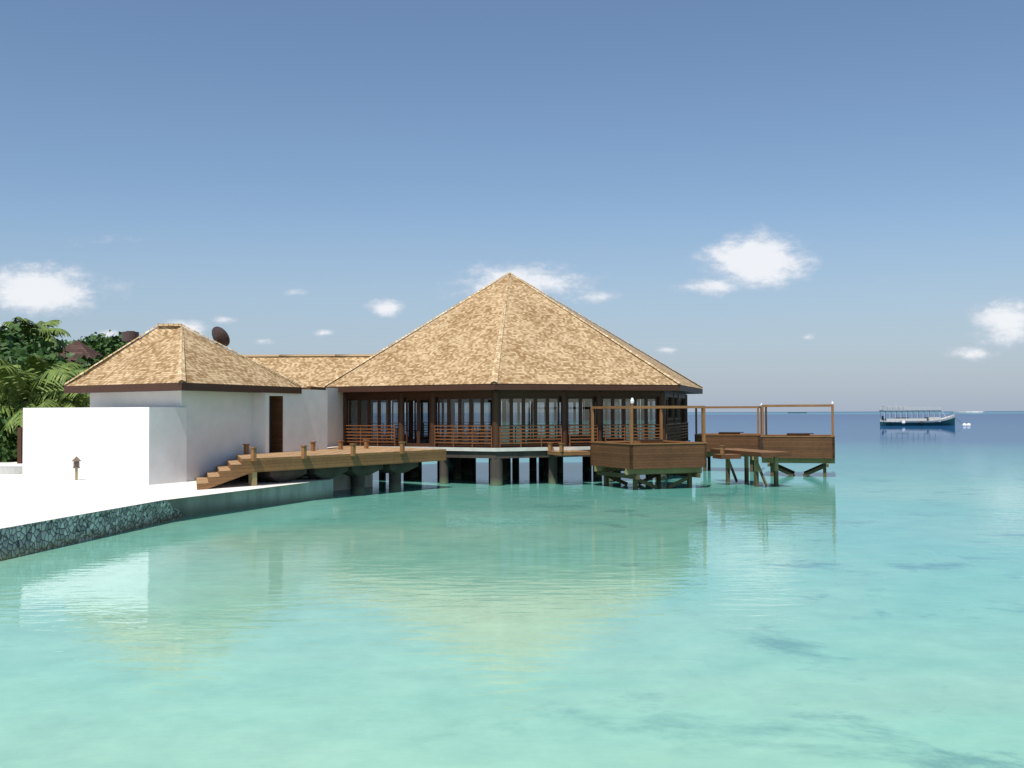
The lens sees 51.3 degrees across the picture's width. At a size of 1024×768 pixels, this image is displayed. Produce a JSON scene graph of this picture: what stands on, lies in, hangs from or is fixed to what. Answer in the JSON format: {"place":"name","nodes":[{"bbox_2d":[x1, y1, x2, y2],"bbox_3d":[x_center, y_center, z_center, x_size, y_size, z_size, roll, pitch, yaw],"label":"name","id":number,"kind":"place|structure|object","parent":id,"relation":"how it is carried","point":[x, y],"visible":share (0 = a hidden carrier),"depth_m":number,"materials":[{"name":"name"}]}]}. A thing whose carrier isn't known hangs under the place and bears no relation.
{"place":"outdoors","nodes":[
{"label":"outdoors","id":0,"kind":"place"},
{"bbox_2d":[56,340,104,362],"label":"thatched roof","id":1,"kind":"structure","parent":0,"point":[77,347],"depth_m":97.04,"materials":[{"name":"tile"}]},
{"bbox_2d":[90,391,270,480],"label":"building walls","id":2,"kind":"structure","parent":0,"point":[219,428],"depth_m":42.38,"materials":[{"name":"white paint"}]},
{"bbox_2d":[0,461,372,528],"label":"sand beach","id":3,"kind":"structure","parent":0,"point":[26,499],"depth_m":35.41,"materials":[{"name":"white sand"}]},
{"bbox_2d":[0,411,20,461],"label":"hedge","id":4,"kind":"object","parent":3,"relation":"on","point":[8,447],"visible":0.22,"depth_m":51.91,"materials":[{"name":"green plant"}]},
{"bbox_2d":[0,466,22,473],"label":"wall","id":5,"kind":"structure","parent":3,"relation":"on","point":[11,469],"depth_m":41.68,"materials":[{"name":"white paint"}]},
{"bbox_2d":[17,427,22,463],"bbox_3d":[-23.256,3.232,50.423,0.180,2.350,0.180,0,-2,0],"label":"gate post","id":6,"kind":"object","parent":3,"relation":"on","point":[19,445],"visible":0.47,"depth_m":50.35,"materials":[{"name":"brown wood"}]},
{"bbox_2d":[2,317,70,350],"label":"palm tree","id":7,"kind":"object","parent":3,"relation":"on","point":[45,333],"visible":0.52,"depth_m":83.68,"materials":[{"name":"green plant"}]},
{"bbox_2d":[0,358,83,418],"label":"palm tree","id":8,"kind":"object","parent":3,"relation":"on","point":[32,391],"visible":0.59,"depth_m":55.27,"materials":[{"name":"green plant"}]},
{"bbox_2d":[2,354,86,385],"bbox_3d":[-26.314,1.251,59.813,5.671,5.636,5.301,0,-2,0],"label":"palm tree","id":9,"kind":"object","parent":3,"relation":"on","point":[65,368],"visible":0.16,"depth_m":59.45,"materials":[{"name":"green plant"}]},
{"bbox_2d":[4,391,89,434],"bbox_3d":[-22.660,2.497,53.909,6.466,4.890,5.926,-1,-2,33],"label":"palm tree","id":10,"kind":"object","parent":3,"relation":"on","point":[73,400],"visible":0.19,"depth_m":52.21,"materials":[{"name":"green plant"}]},
{"bbox_2d":[0,323,126,417],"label":"canopy tree","id":11,"kind":"object","parent":3,"relation":"on","point":[14,349],"visible":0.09,"depth_m":78.90,"materials":[{"name":"green plant"}]},
{"bbox_2d":[72,456,80,479],"bbox_3d":[-15.889,3.107,38.910,0.269,0.930,0.269,1,-2,-45],"label":"garden lamp","id":12,"kind":"object","parent":3,"relation":"on","point":[76,463],"visible":0.99,"depth_m":38.86,"materials":[{"name":"brown wood"}]},
{"bbox_2d":[0,500,185,560],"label":"retaining wall","id":13,"kind":"structure","parent":3,"relation":"on","point":[24,540],"depth_m":28.82,"materials":[{"name":"grey stone"}]},
{"bbox_2d":[22,407,186,484],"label":"enclosure wall","id":14,"kind":"structure","parent":3,"relation":"on","point":[143,445],"depth_m":39.84,"materials":[{"name":"white paint"}]},
{"bbox_2d":[64,324,301,393],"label":"building roof","id":15,"kind":"structure","parent":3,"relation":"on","point":[170,357],"depth_m":43.49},
{"bbox_2d":[122,331,138,345],"bbox_3d":[-17.012,-1.575,47.561,0.720,1.560,0.709,0,-2,0],"label":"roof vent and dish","id":16,"kind":"object","parent":15,"relation":"on","point":[128,336],"visible":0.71,"depth_m":47.28,"materials":[{"name":"metal"}]},
{"bbox_2d":[212,326,229,345],"bbox_3d":[-13.334,-1.747,48.761,1.006,1.740,0.597,-2,-2,46],"label":"satellite dish","id":17,"kind":"object","parent":15,"relation":"on","point":[220,335],"visible":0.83,"depth_m":48.53,"materials":[{"name":"metal"}]},
{"bbox_2d":[253,389,327,452],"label":"entrance block","id":18,"kind":"structure","parent":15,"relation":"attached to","point":[287,422],"depth_m":46.50,"materials":[{"name":"white paint"}]},
{"bbox_2d":[196,454,251,489],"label":"deck stairs","id":19,"kind":"structure","parent":3,"relation":"on","point":[241,465],"depth_m":39.19,"materials":[{"name":"brown wood"}]},
{"bbox_2d":[167,477,332,516],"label":"concrete quay","id":20,"kind":"structure","parent":3,"relation":"on","point":[309,490],"depth_m":39.36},
{"bbox_2d":[327,398,366,447],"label":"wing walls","id":21,"kind":"structure","parent":3,"relation":"on","point":[354,412],"depth_m":56.89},
{"bbox_2d":[0,411,1023,767],"bbox_3d":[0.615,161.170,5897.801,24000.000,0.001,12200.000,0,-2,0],"label":"sea","id":22,"kind":"structure","parent":0,"point":[860,605],"depth_m":17.68,"materials":[{"name":"liquid"}]},
{"bbox_2d":[236,462,417,494],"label":"walkway supports","id":23,"kind":"object","parent":22,"relation":"in","point":[357,474],"visible":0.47,"depth_m":44.67,"materials":[{"name":"brown wood"}]},
{"bbox_2d":[247,446,445,471],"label":"walkway deck","id":24,"kind":"structure","parent":23,"relation":"on","point":[331,457],"depth_m":44.34,"materials":[{"name":"brown wood"}]},
{"bbox_2d":[243,440,405,460],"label":"bollards","id":25,"kind":"object","parent":24,"relation":"on","point":[304,450],"visible":0.99,"depth_m":43.85,"materials":[{"name":"brown wood"}]},
{"bbox_2d":[590,398,706,489],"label":"sun deck","id":26,"kind":"structure","parent":22,"relation":"in","point":[633,459],"depth_m":48.15,"materials":[{"name":"brown wood"}]},
{"bbox_2d":[547,442,790,486],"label":"sun deck links","id":27,"kind":"object","parent":22,"relation":"in","point":[727,454],"visible":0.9,"depth_m":50.14,"materials":[{"name":"brown wood"}]},
{"bbox_2d":[694,403,761,471],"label":"sun deck","id":28,"kind":"structure","parent":22,"relation":"in","point":[742,440],"depth_m":61.69,"materials":[{"name":"brown wood"}]},
{"bbox_2d":[760,401,834,476],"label":"sun deck","id":29,"kind":"structure","parent":22,"relation":"in","point":[804,447],"depth_m":56.52,"materials":[{"name":"brown wood"}]},
{"bbox_2d":[788,411,984,412],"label":"island","id":30,"kind":"structure","parent":22,"relation":"on","point":[950,411],"depth_m":2380.47,"materials":[{"name":"grey"}]},
{"bbox_2d":[879,406,954,425],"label":"boat","id":31,"kind":"object","parent":22,"relation":"on","point":[935,421],"visible":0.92,"depth_m":252.47,"materials":[{"name":"grey"}]},
{"bbox_2d":[0,0,1023,412],"label":"sky","id":32,"kind":"structure","parent":0,"point":[771,202],"materials":[{"name":"blue"}]},
{"bbox_2d":[343,390,689,485],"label":"overwater building","id":33,"kind":"structure","parent":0,"point":[461,459],"depth_m":52.75,"materials":[{"name":"brown wood"}]},
{"bbox_2d":[323,272,702,393],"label":"pavilion roof","id":34,"kind":"structure","parent":33,"relation":"on","point":[509,331],"depth_m":54.38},
{"bbox_2d":[306,386,342,446],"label":"white wall","id":35,"kind":"structure","parent":34,"relation":"attached to","point":[334,415],"depth_m":53.36,"materials":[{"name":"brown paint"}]},
{"bbox_2d":[239,354,399,388],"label":"wing roof","id":36,"kind":"structure","parent":35,"relation":"on","point":[315,370],"depth_m":58.07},
{"bbox_2d":[666,417,680,440],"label":"lattice screens","id":37,"kind":"object","parent":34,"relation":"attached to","point":[671,420],"visible":0.7,"depth_m":56.63,"materials":[{"name":"brown wood"}]},
{"bbox_2d":[349,396,682,447],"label":"window frames","id":38,"kind":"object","parent":33,"relation":"attached to","point":[482,400],"depth_m":53.77,"materials":[{"name":"brown wood"}]},
{"bbox_2d":[343,422,688,447],"bbox_3d":[0.007,2.770,60.795,20.746,1.052,20.508,0,-2,0],"label":"pavilion railing","id":39,"kind":"object","parent":33,"relation":"attached to","point":[500,433],"visible":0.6,"depth_m":52.69,"materials":[{"name":"brown wood"}]},
{"bbox_2d":[381,425,650,443],"bbox_3d":[0.226,2.823,59.952,15.592,0.900,13.653,0,-2,0],"label":"pavilion furniture","id":40,"kind":"object","parent":33,"relation":"on","point":[463,434],"visible":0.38,"depth_m":57.77,"materials":[{"name":"brown wood"}]},
{"bbox_2d":[589,402,637,435],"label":"window","id":41,"kind":"structure","parent":33,"relation":"in","point":[616,414],"depth_m":68.16,"materials":[{"name":"clear glass"}]}
]}

